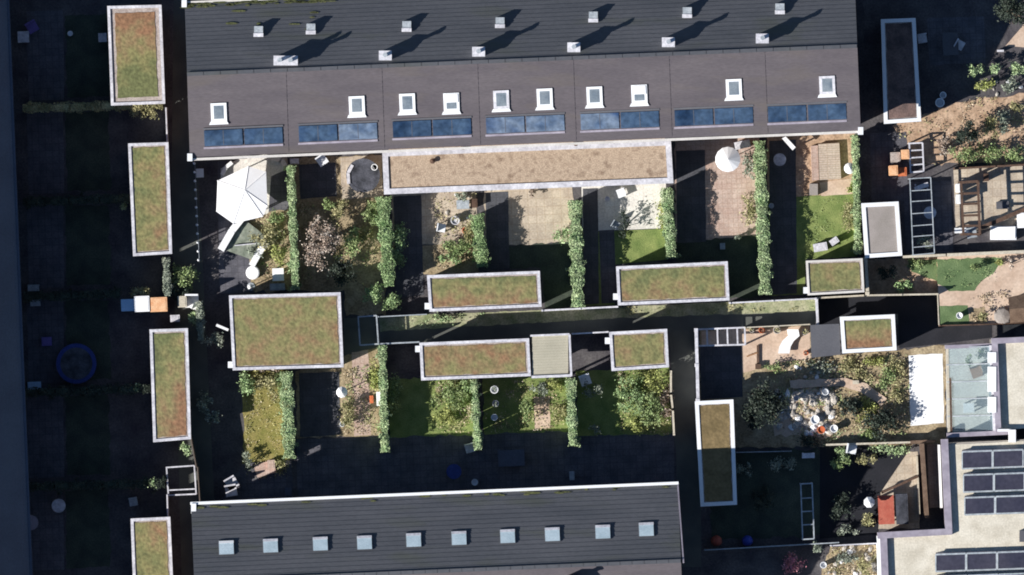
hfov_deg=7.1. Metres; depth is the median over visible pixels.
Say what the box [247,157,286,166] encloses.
garden edging
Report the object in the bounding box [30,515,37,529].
garden table
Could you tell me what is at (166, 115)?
fence
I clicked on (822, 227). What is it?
ground cover
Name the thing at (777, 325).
fence
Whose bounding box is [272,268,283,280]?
garden table
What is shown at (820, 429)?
plant pot
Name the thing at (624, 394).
shrub
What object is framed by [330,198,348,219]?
shrub
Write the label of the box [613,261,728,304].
garden shed
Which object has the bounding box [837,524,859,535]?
shrub
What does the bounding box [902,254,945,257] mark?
garden wall
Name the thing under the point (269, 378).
shrub
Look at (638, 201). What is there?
plot paving
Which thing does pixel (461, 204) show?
garden table
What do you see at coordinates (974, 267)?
shrub
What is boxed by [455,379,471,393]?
shrub
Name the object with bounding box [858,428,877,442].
shrub
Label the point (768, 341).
plot paving
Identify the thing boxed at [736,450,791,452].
fence
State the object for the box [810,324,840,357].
felt canopy
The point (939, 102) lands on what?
plant pot
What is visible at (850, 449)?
garden chair
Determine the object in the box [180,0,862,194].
terraced building
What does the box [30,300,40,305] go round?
garden table
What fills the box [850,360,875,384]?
shrub
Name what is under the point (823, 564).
plant pot
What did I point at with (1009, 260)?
shrub
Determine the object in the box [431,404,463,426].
shrub
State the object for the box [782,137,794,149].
deck lounger
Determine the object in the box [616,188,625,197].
garden chair
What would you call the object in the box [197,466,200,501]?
fence
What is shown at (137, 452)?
ground
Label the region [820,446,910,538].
garden ground
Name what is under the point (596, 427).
shrub
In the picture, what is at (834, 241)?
storage box
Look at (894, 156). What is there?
storage box
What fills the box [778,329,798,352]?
slide
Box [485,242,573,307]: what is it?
plot lawn
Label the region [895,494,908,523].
storage box
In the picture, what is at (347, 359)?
plot soil
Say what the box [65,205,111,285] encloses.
plot lawn
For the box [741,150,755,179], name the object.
shrub
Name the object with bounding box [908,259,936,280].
garden lawn
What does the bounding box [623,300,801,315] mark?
ground cover
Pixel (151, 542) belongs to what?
garden shed
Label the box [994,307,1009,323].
parasol
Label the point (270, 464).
storage box
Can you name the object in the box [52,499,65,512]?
garden table
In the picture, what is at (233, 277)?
plot ground
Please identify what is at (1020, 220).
storage box
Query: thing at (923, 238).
shrub
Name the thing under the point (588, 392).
shrub
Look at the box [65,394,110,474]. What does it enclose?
plot lawn
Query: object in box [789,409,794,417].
rock
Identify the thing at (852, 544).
fence
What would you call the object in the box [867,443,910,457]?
shrub
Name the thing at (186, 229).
lane path
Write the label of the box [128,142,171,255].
garden shed
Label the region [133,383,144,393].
shrub
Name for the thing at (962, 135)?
shrub
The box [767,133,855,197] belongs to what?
plot paving
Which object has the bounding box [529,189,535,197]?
shrub
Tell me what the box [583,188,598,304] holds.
hedge side path
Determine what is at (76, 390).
hedge
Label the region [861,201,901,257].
garden shed
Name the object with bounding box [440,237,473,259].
shrub
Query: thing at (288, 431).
hedge
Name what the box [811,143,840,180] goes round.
raised deck
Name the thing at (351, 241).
shrub
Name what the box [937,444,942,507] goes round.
garden wall
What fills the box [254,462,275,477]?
stepping slab
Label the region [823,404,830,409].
rock
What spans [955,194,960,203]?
storage box
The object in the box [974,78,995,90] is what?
shrub
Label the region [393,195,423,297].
hedge side path
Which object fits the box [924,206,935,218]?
garden table
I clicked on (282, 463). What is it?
shrub
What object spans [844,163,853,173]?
parasol
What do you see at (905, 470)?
plot ground
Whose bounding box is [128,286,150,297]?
shrub
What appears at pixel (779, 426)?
rock
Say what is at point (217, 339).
shrub
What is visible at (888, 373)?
shrub
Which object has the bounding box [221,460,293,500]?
plot paving
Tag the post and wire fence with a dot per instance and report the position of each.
(195, 198)
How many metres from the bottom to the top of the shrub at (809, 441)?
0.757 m
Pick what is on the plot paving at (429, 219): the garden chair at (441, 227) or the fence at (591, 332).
the garden chair at (441, 227)
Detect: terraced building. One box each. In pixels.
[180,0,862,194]
[190,482,683,574]
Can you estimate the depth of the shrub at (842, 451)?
499.47 m
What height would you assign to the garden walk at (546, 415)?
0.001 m
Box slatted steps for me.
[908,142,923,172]
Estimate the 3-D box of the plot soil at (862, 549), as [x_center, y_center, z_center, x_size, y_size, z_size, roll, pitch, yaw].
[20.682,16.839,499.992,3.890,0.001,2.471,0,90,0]
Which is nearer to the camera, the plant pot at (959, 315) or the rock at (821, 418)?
the plant pot at (959, 315)
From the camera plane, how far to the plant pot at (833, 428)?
499.52 m
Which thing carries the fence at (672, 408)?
on the ground at (137, 452)
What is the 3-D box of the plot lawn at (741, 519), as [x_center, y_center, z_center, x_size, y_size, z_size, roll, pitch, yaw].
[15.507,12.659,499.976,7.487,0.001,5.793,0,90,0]
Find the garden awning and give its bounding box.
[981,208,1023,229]
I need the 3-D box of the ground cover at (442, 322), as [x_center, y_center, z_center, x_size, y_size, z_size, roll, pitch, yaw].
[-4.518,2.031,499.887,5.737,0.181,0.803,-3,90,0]
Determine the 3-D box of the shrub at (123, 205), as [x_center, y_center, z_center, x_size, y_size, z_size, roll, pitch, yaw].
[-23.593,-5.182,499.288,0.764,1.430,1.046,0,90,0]
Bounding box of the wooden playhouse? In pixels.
[1008,294,1023,322]
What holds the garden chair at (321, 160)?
on the plot ground at (354, 292)
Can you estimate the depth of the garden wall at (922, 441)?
498.80 m
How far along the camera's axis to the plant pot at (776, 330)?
499.65 m
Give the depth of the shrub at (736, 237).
499.26 m
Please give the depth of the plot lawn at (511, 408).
499.98 m
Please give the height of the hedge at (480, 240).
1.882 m
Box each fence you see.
[165,107,168,141]
[166,494,169,516]
[191,435,197,466]
[193,162,199,260]
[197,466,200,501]
[378,314,426,316]
[378,341,419,344]
[541,306,617,310]
[572,331,608,334]
[670,370,674,435]
[694,328,699,400]
[704,541,838,550]
[729,298,816,303]
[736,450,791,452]
[745,324,809,327]
[814,297,818,324]
[818,293,938,298]
[830,542,876,545]
[863,257,868,294]
[939,323,1023,325]
[953,164,1023,169]
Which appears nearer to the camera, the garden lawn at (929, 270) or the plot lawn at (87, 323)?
the garden lawn at (929, 270)
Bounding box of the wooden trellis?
[799,482,814,539]
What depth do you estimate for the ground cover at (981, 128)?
499.88 m
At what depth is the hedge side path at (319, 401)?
499.98 m
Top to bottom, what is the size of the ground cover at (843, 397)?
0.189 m
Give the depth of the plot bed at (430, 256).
499.99 m
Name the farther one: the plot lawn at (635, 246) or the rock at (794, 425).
the plot lawn at (635, 246)
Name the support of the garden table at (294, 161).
on the plot ground at (354, 292)
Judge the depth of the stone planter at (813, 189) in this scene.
499.55 m
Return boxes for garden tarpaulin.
[227,222,263,258]
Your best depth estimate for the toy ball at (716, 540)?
499.46 m
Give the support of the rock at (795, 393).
on the plot bed at (786, 423)
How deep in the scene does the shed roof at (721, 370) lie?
499.97 m
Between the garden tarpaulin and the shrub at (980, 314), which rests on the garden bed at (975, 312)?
the shrub at (980, 314)
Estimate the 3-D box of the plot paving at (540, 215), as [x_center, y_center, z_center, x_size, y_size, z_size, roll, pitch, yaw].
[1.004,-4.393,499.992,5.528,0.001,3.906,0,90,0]
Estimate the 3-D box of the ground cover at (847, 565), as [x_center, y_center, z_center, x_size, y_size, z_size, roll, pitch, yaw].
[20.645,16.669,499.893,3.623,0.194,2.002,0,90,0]
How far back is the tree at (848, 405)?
499.07 m
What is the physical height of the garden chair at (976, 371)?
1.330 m
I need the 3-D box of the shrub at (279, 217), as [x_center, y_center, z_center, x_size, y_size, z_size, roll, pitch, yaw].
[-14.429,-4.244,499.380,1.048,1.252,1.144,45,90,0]
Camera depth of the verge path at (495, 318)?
499.99 m
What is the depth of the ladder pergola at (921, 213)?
497.80 m
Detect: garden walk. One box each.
[352,350,370,435]
[534,396,549,428]
[599,230,616,302]
[790,377,886,405]
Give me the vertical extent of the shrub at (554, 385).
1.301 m
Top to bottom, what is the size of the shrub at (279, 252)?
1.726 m
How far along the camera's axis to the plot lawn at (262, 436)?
499.99 m
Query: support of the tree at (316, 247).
on the plot ground at (354, 292)
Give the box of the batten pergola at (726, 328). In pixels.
[698,327,745,346]
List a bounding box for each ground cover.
[245,372,289,478]
[245,394,279,478]
[249,212,289,288]
[254,214,288,287]
[256,211,289,289]
[296,201,381,284]
[299,201,380,286]
[300,198,376,285]
[343,365,381,434]
[343,366,379,433]
[344,367,378,432]
[391,312,483,328]
[435,191,476,267]
[435,192,476,268]
[435,380,471,434]
[435,381,473,432]
[484,378,566,431]
[485,380,566,432]
[618,370,671,434]
[618,371,670,434]
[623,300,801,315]
[776,356,910,439]
[776,358,909,438]
[777,356,909,438]
[778,354,908,440]
[813,199,847,244]
[821,544,876,574]
[824,545,876,573]
[899,96,1023,164]
[902,97,1023,159]
[942,256,1005,287]
[970,290,1009,322]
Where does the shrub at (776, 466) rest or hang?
on the plot lawn at (741, 519)
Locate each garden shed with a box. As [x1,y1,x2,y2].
[107,5,164,105]
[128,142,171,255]
[131,517,172,574]
[149,328,190,441]
[228,292,343,369]
[415,338,530,379]
[425,271,541,311]
[605,329,668,370]
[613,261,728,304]
[695,399,736,506]
[803,258,863,294]
[840,314,896,352]
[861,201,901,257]
[881,18,920,123]
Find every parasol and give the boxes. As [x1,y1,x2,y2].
[216,165,268,223]
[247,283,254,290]
[336,387,346,397]
[715,147,739,171]
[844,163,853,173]
[864,497,874,507]
[994,307,1009,323]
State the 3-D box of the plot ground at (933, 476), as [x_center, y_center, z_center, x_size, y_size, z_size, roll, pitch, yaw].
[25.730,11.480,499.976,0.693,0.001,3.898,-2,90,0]
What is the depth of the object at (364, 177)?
499.42 m
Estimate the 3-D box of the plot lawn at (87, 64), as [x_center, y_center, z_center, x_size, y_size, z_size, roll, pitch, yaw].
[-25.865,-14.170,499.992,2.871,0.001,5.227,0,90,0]
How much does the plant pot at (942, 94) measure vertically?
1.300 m
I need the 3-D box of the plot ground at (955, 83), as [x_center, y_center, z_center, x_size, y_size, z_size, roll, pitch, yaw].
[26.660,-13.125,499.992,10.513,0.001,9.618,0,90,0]
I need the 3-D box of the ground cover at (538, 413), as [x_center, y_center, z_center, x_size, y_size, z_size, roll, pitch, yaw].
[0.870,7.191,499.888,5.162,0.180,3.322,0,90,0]
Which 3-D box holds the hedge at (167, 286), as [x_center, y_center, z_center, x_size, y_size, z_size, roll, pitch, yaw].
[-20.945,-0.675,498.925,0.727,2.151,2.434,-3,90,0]
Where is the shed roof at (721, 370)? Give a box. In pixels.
[700,345,742,398]
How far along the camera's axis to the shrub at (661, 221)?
499.14 m
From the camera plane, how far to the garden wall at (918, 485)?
499.50 m
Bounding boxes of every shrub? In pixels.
[119,195,129,210]
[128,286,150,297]
[129,107,158,119]
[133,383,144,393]
[144,477,157,488]
[165,287,193,299]
[169,263,199,291]
[179,442,191,456]
[188,306,204,326]
[196,390,213,414]
[199,332,223,347]
[205,410,222,423]
[236,370,255,396]
[242,450,252,470]
[246,242,263,257]
[248,221,286,250]
[251,369,281,396]
[259,366,278,372]
[266,208,284,223]
[268,244,289,265]
[272,371,292,394]
[274,459,291,474]
[321,197,335,210]
[327,255,356,286]
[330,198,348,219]
[337,398,357,429]
[342,226,362,257]
[357,223,373,242]
[360,282,383,304]
[361,199,380,225]
[365,358,380,390]
[381,291,402,310]
[384,398,401,413]
[385,372,403,402]
[389,221,409,271]
[430,379,472,413]
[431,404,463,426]
[432,311,455,324]
[439,252,463,266]
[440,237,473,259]
[455,191,466,202]
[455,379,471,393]
[462,220,474,243]
[517,396,534,424]
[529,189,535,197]
[529,380,547,395]
[546,379,564,392]
[547,401,566,428]
[552,225,570,245]
[582,378,602,397]
[588,424,601,435]
[613,372,644,417]
[617,207,630,238]
[622,415,648,435]
[632,388,666,427]
[642,368,664,395]
[655,198,667,231]
[659,384,674,420]
[733,233,741,239]
[736,461,752,477]
[738,191,756,226]
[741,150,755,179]
[744,413,762,429]
[750,483,776,511]
[764,360,783,373]
[767,455,796,471]
[781,551,807,574]
[797,433,832,451]
[802,356,836,376]
[812,539,823,552]
[825,354,857,376]
[828,491,854,522]
[830,456,850,469]
[835,446,850,460]
[835,549,858,564]
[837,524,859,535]
[840,198,856,232]
[845,184,852,192]
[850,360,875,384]
[854,453,876,465]
[855,395,878,422]
[856,560,873,574]
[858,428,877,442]
[861,512,875,526]
[863,354,884,367]
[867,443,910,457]
[875,265,899,280]
[876,365,896,390]
[888,351,906,376]
[889,373,907,406]
[894,279,913,293]
[905,258,924,271]
[915,233,932,248]
[937,133,952,155]
[948,146,977,166]
[953,117,982,146]
[965,354,972,367]
[966,63,984,76]
[969,263,980,271]
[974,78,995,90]
[974,142,1001,164]
[976,348,986,358]
[978,312,988,321]
[981,115,999,138]
[988,63,1002,75]
[995,110,1013,134]
[995,259,1002,265]
[999,142,1023,161]
[1000,75,1020,94]
[1005,256,1013,270]
[1009,60,1023,75]
[1009,100,1023,113]
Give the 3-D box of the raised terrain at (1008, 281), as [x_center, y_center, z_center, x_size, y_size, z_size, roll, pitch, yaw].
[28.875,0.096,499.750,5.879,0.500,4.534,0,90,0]
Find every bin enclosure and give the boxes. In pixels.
[166,464,197,495]
[357,315,378,345]
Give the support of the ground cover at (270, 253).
on the plot bed at (258, 281)
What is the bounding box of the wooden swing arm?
[747,345,760,368]
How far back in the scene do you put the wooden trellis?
498.40 m
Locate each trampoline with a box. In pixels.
[56,343,96,383]
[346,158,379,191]
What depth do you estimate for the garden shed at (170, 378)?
497.46 m
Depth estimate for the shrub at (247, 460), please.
499.37 m
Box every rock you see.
[776,422,781,429]
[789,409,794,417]
[791,391,799,399]
[792,422,798,428]
[794,420,803,425]
[800,393,808,402]
[818,416,824,423]
[819,394,826,400]
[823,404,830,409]
[824,408,830,415]
[826,395,830,402]
[828,392,835,397]
[830,409,835,415]
[831,395,837,404]
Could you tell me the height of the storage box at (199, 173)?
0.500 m
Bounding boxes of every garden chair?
[24,19,38,33]
[128,497,137,505]
[185,294,197,307]
[223,475,238,488]
[224,483,237,496]
[315,155,328,166]
[436,223,445,232]
[464,442,474,453]
[578,373,591,386]
[610,220,619,229]
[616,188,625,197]
[846,443,856,453]
[917,33,926,43]
[954,38,964,50]
[966,227,976,238]
[969,365,983,378]
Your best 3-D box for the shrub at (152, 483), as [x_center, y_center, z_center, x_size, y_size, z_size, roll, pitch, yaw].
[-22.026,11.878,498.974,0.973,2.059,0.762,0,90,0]
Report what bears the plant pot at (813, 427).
on the plot bed at (786, 423)
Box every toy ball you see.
[711,535,721,545]
[742,535,752,545]
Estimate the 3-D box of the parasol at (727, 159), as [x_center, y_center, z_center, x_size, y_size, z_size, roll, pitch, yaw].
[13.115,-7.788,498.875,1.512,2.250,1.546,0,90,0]
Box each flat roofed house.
[876,439,1023,574]
[945,337,1023,441]
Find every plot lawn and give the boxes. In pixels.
[64,111,111,191]
[65,13,110,97]
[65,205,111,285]
[65,299,110,380]
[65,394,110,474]
[65,489,110,568]
[242,369,289,463]
[388,377,474,437]
[482,376,569,434]
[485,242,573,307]
[575,367,672,435]
[583,229,667,305]
[675,235,761,298]
[709,448,819,539]
[768,194,856,295]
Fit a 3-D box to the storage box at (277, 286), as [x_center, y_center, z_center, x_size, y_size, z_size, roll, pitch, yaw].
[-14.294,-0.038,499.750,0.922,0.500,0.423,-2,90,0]
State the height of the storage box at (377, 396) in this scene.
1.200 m
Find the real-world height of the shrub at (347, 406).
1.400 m
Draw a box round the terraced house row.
[0,0,32,574]
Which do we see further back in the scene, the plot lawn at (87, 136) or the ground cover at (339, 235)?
the plot lawn at (87, 136)
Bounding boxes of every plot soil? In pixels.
[295,348,381,438]
[699,325,945,448]
[822,544,876,574]
[867,257,937,293]
[893,93,1023,165]
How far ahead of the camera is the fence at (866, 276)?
498.20 m
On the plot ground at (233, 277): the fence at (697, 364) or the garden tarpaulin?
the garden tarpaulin
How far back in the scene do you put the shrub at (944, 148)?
499.34 m
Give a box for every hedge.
[22,100,162,113]
[23,286,121,302]
[25,381,150,400]
[29,475,167,496]
[162,257,173,295]
[195,301,206,341]
[276,371,298,458]
[283,164,301,291]
[375,196,395,286]
[375,345,391,452]
[469,213,491,267]
[470,379,483,450]
[564,377,581,447]
[566,200,586,307]
[658,187,681,258]
[753,140,773,294]
[850,134,863,254]
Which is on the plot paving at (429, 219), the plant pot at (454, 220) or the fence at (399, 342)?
the plant pot at (454, 220)
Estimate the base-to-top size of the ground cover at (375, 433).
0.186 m
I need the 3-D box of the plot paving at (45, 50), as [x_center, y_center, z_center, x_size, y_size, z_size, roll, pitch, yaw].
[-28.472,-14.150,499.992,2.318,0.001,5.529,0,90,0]
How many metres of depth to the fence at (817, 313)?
498.70 m
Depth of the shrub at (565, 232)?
499.31 m
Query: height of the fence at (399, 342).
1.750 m
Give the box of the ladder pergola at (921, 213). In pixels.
[908,177,934,255]
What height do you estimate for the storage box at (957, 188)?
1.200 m
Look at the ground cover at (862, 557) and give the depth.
499.88 m
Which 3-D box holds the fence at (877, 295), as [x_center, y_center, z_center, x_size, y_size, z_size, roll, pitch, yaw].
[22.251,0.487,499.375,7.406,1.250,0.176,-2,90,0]
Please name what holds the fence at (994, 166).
on the ground at (137, 452)
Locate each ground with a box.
[9,0,1023,574]
[26,391,63,477]
[27,108,63,193]
[27,202,63,288]
[29,486,63,569]
[218,157,294,292]
[293,154,385,315]
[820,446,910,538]
[863,0,1023,134]
[878,451,919,528]
[927,444,938,507]
[1006,24,1023,46]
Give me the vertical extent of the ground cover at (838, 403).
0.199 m
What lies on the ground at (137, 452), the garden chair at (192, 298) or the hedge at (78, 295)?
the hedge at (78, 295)
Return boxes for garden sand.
[820,179,852,195]
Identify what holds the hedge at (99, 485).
on the ground at (137, 452)
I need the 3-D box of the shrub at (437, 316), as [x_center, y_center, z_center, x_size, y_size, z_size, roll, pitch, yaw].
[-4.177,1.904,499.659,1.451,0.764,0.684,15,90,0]
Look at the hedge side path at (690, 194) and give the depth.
499.98 m
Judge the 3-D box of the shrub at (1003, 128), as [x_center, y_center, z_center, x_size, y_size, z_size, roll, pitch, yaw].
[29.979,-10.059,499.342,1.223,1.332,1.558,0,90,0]
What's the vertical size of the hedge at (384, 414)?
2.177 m
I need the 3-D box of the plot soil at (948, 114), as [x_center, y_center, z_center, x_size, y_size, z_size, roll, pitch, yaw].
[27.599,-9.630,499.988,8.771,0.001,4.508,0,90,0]
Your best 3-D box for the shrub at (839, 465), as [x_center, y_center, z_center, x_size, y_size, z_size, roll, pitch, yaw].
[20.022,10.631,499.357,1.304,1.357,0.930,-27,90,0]
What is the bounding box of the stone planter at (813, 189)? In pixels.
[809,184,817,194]
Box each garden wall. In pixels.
[826,441,909,445]
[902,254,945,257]
[910,439,935,443]
[916,456,919,513]
[919,443,928,517]
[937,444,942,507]
[946,250,1023,256]
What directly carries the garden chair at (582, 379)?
on the plot lawn at (603, 413)
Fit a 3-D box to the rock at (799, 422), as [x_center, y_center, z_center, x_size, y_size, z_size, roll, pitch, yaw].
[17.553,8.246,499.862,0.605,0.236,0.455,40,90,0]
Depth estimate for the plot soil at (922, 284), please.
499.98 m
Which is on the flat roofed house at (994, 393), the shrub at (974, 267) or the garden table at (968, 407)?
the garden table at (968, 407)
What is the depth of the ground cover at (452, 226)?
499.90 m
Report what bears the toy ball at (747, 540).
on the ground at (137, 452)
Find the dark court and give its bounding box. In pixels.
[818,295,991,347]
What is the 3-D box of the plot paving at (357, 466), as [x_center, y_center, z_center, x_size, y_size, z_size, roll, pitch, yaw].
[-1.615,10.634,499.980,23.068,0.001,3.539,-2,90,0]
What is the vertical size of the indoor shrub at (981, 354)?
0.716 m
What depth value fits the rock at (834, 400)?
499.80 m
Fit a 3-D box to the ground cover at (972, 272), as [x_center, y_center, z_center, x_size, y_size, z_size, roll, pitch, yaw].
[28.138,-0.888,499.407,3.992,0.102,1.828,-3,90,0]
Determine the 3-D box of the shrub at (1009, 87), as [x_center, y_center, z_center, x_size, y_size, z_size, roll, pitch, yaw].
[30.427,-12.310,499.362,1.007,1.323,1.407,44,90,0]
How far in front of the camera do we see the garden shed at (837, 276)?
497.46 m
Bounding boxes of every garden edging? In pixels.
[218,221,243,251]
[221,161,232,175]
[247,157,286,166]
[249,243,268,266]
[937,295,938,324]
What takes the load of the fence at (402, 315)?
on the verge path at (495, 318)
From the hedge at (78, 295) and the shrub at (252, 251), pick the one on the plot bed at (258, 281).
the shrub at (252, 251)
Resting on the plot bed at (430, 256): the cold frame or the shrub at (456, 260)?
the shrub at (456, 260)
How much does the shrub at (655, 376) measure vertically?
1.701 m
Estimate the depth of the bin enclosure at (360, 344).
498.70 m
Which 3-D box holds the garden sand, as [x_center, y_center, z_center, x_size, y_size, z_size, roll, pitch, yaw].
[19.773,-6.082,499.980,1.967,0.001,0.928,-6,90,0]
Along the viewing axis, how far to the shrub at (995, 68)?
498.53 m
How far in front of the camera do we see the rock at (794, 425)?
499.81 m
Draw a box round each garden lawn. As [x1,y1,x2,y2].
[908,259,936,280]
[936,257,1001,290]
[939,305,968,324]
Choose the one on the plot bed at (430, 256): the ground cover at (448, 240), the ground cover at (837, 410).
the ground cover at (448, 240)
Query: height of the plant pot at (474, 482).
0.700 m
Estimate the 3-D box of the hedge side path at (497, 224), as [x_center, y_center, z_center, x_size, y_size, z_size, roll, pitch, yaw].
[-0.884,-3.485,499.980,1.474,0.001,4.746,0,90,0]
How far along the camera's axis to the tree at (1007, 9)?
496.41 m
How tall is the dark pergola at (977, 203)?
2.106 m
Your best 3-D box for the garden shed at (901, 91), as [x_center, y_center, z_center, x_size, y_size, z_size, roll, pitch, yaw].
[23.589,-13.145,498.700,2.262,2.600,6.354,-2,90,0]
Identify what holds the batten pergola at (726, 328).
on the plot paving at (768, 341)
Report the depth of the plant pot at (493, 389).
498.50 m
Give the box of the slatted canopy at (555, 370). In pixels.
[530,333,571,377]
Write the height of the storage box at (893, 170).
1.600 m
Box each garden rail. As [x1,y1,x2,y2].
[216,324,228,330]
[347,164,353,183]
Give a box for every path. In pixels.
[172,0,213,574]
[299,372,340,436]
[344,296,897,447]
[378,299,815,331]
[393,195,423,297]
[485,191,509,268]
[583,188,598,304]
[672,329,700,566]
[676,150,705,242]
[769,139,796,294]
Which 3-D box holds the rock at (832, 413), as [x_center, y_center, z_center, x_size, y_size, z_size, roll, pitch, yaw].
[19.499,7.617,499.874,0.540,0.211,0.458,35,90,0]
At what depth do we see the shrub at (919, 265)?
499.35 m
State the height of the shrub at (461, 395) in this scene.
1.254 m
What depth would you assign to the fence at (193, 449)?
498.49 m
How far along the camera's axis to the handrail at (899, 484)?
498.93 m
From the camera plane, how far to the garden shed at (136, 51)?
497.36 m
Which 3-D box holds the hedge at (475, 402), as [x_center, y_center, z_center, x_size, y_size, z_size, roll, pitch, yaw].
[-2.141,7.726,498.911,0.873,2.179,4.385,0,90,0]
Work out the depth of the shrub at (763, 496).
499.09 m
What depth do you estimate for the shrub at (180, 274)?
498.79 m
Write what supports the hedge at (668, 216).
on the ground at (137, 452)
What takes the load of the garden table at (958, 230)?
on the plot paving at (1004, 184)
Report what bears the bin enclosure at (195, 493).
on the lane path at (186, 229)
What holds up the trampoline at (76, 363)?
on the plot lawn at (87, 323)
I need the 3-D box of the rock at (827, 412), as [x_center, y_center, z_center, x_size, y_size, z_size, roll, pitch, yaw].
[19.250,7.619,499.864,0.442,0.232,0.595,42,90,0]
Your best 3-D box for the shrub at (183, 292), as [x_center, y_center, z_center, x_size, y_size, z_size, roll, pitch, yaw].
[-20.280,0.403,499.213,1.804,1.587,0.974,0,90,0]
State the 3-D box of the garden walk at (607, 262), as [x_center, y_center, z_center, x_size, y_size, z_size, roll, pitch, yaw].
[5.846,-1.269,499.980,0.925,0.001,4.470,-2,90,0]
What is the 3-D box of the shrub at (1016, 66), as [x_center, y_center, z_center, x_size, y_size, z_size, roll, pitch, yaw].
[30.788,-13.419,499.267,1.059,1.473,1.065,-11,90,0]
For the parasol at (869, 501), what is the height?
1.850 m
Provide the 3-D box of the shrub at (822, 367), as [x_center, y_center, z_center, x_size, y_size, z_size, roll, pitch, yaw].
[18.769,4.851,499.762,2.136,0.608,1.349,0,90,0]
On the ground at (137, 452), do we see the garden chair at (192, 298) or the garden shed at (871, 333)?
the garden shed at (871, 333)
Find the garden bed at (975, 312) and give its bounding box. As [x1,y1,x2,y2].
[968,307,984,323]
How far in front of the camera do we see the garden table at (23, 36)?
499.26 m
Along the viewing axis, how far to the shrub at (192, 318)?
498.63 m
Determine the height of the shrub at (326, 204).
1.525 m
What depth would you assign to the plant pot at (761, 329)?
499.65 m
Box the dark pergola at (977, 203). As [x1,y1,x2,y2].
[958,180,980,235]
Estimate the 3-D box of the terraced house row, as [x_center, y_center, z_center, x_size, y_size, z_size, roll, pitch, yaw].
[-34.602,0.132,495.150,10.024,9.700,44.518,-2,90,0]
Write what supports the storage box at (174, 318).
on the lane path at (186, 229)
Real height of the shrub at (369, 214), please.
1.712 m
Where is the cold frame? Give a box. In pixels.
[990,226,1015,239]
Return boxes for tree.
[300,212,347,273]
[737,376,790,428]
[835,394,865,419]
[860,406,901,442]
[993,0,1023,27]
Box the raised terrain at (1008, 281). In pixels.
[937,253,1023,325]
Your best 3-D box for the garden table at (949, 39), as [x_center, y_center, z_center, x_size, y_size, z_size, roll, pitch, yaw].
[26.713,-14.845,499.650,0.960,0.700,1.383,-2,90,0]
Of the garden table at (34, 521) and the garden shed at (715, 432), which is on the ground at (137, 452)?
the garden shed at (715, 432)
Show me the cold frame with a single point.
(1002, 232)
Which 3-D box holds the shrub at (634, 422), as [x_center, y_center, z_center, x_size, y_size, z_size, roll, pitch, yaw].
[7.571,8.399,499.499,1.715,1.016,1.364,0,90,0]
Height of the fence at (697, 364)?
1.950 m
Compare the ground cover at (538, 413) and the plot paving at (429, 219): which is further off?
the plot paving at (429, 219)
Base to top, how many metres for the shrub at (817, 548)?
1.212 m
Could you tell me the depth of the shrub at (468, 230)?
499.14 m
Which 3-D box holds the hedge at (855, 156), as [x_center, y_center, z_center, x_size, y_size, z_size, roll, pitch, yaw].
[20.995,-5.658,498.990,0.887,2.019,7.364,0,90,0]
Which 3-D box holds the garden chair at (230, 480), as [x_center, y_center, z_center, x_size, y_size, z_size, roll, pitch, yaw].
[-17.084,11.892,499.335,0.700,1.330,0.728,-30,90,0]
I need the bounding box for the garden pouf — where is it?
[246,266,259,279]
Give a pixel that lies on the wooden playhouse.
(1016, 306)
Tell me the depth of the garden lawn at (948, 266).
499.49 m
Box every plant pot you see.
[450,216,459,224]
[471,479,477,485]
[490,386,497,393]
[491,414,497,420]
[492,400,498,406]
[759,327,764,332]
[773,326,780,333]
[802,329,808,334]
[810,415,819,423]
[810,424,817,432]
[817,426,824,433]
[820,562,826,567]
[822,389,828,394]
[830,425,837,432]
[935,98,944,106]
[940,92,945,97]
[956,312,962,318]
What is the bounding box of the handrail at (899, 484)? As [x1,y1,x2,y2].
[881,475,917,493]
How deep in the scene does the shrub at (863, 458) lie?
499.49 m
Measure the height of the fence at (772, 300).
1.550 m
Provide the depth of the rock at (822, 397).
499.82 m
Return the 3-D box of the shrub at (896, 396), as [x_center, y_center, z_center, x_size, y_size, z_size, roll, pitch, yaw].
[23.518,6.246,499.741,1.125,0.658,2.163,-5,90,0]
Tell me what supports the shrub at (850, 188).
on the garden sand
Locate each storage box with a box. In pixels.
[28,381,40,388]
[41,337,51,345]
[98,33,106,41]
[121,299,134,310]
[134,296,149,311]
[150,297,167,311]
[170,315,179,321]
[178,296,186,307]
[196,168,203,177]
[267,460,274,468]
[270,283,284,290]
[285,488,290,494]
[376,392,379,405]
[470,199,477,207]
[569,471,574,479]
[720,243,724,248]
[734,140,750,149]
[813,242,827,251]
[829,236,838,245]
[888,165,897,175]
[890,152,900,162]
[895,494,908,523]
[898,167,906,175]
[900,150,908,158]
[955,184,959,192]
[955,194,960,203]
[983,174,988,180]
[996,201,1008,208]
[1017,213,1023,227]
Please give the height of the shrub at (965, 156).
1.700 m
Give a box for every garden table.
[17,31,28,42]
[28,284,38,290]
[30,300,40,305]
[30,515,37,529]
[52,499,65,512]
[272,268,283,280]
[290,158,298,163]
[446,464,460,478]
[456,200,468,208]
[498,449,524,466]
[773,153,785,165]
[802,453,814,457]
[878,495,894,524]
[914,182,928,189]
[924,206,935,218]
[942,32,958,54]
[955,228,968,232]
[963,403,973,412]
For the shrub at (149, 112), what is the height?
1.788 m
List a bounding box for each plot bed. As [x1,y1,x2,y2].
[249,209,292,292]
[392,242,478,275]
[773,387,838,438]
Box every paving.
[26,10,63,100]
[26,299,63,382]
[221,157,287,220]
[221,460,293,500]
[296,426,674,496]
[299,162,336,198]
[340,155,382,199]
[390,191,476,245]
[483,187,573,244]
[581,184,665,230]
[674,137,760,241]
[701,326,810,372]
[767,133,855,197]
[870,132,907,201]
[904,180,953,254]
[909,354,943,425]
[927,16,985,64]
[953,166,1023,233]

